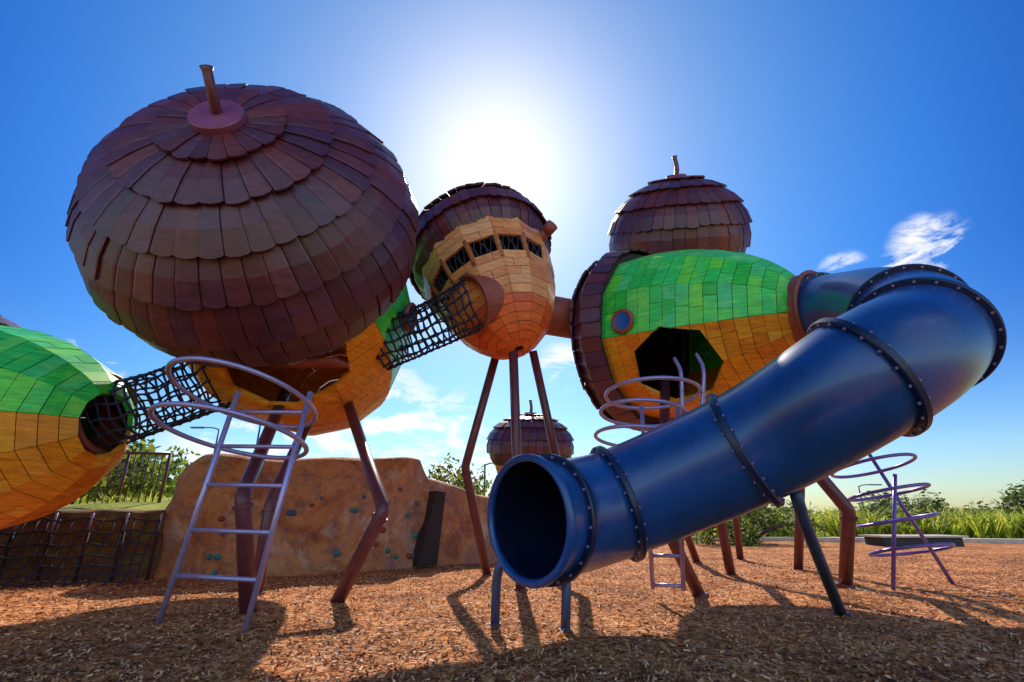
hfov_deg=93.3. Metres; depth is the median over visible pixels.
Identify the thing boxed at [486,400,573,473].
acorn play pod
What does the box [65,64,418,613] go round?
acorn play pod
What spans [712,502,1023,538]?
long grass
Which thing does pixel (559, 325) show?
timber connecting tube
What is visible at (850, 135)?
sky
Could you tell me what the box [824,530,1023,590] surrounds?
ground
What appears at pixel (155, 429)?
rope net tunnel
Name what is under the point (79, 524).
stone wall
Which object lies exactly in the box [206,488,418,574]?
climbing holds
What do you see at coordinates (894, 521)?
hoop climbing ladder
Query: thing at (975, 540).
footpath
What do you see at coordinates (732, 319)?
acorn play pod
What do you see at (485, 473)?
street lamp
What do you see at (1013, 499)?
bush
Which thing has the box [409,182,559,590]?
acorn play pod
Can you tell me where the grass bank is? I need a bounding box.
[60,496,171,509]
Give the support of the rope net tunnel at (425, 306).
attached to the acorn play pod at (490, 243)
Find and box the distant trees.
[764,506,1006,516]
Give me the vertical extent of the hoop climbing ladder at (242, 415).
1.928 m
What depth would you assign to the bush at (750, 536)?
14.39 m
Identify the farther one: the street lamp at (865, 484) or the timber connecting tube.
the street lamp at (865, 484)
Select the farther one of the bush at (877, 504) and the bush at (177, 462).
the bush at (877, 504)
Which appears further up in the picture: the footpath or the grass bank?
the grass bank
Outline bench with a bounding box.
[858,535,968,546]
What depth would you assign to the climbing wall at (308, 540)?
7.26 m
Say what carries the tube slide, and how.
on the mulch bed
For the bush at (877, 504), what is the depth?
21.75 m
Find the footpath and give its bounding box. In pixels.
[684,537,1023,543]
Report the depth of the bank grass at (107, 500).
7.96 m
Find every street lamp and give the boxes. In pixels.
[190,427,219,453]
[256,425,260,443]
[483,462,492,495]
[858,484,881,503]
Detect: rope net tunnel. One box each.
[83,362,230,447]
[376,278,482,370]
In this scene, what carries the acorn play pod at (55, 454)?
on the mulch bed
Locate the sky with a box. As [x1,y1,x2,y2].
[0,0,1023,513]
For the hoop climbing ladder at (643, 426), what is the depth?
4.80 m
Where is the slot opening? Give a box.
[412,491,445,566]
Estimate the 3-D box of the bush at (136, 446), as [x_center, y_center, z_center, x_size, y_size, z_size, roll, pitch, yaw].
[-8.382,2.646,10.171,3.112,1.992,4.289,4,-20,-12]
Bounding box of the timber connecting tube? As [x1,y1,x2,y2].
[546,296,574,338]
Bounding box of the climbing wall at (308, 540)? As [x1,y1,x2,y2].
[153,453,496,578]
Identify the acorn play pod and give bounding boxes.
[0,315,137,530]
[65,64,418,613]
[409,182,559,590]
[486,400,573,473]
[570,249,857,597]
[608,155,804,569]
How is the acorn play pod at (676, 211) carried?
on the mulch bed
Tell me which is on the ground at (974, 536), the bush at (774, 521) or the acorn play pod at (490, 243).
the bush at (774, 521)
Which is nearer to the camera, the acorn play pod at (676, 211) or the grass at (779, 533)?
the acorn play pod at (676, 211)
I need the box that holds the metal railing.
[70,451,171,503]
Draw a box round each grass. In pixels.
[75,491,169,503]
[691,523,828,536]
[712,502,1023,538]
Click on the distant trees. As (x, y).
(952, 510)
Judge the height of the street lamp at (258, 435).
5.410 m
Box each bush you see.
[75,431,179,501]
[114,445,200,495]
[427,452,491,496]
[691,499,824,545]
[751,503,794,536]
[837,490,936,534]
[884,489,951,515]
[962,480,1023,515]
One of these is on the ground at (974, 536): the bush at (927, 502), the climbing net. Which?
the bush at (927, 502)
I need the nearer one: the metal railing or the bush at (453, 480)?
the metal railing
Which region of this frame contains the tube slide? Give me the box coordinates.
[487,264,1006,631]
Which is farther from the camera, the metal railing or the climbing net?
the metal railing
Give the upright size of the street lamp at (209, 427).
4.510 m
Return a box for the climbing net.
[0,513,162,588]
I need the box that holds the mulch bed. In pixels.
[0,540,1023,681]
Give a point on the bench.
(901, 540)
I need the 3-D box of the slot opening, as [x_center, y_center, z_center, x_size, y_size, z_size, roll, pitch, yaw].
[-1.406,3.112,8.083,0.507,1.160,0.379,16,-25,-36]
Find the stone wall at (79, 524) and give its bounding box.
[0,509,165,580]
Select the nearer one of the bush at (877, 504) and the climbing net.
the climbing net
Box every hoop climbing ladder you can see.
[147,356,317,631]
[594,353,705,590]
[830,453,955,589]

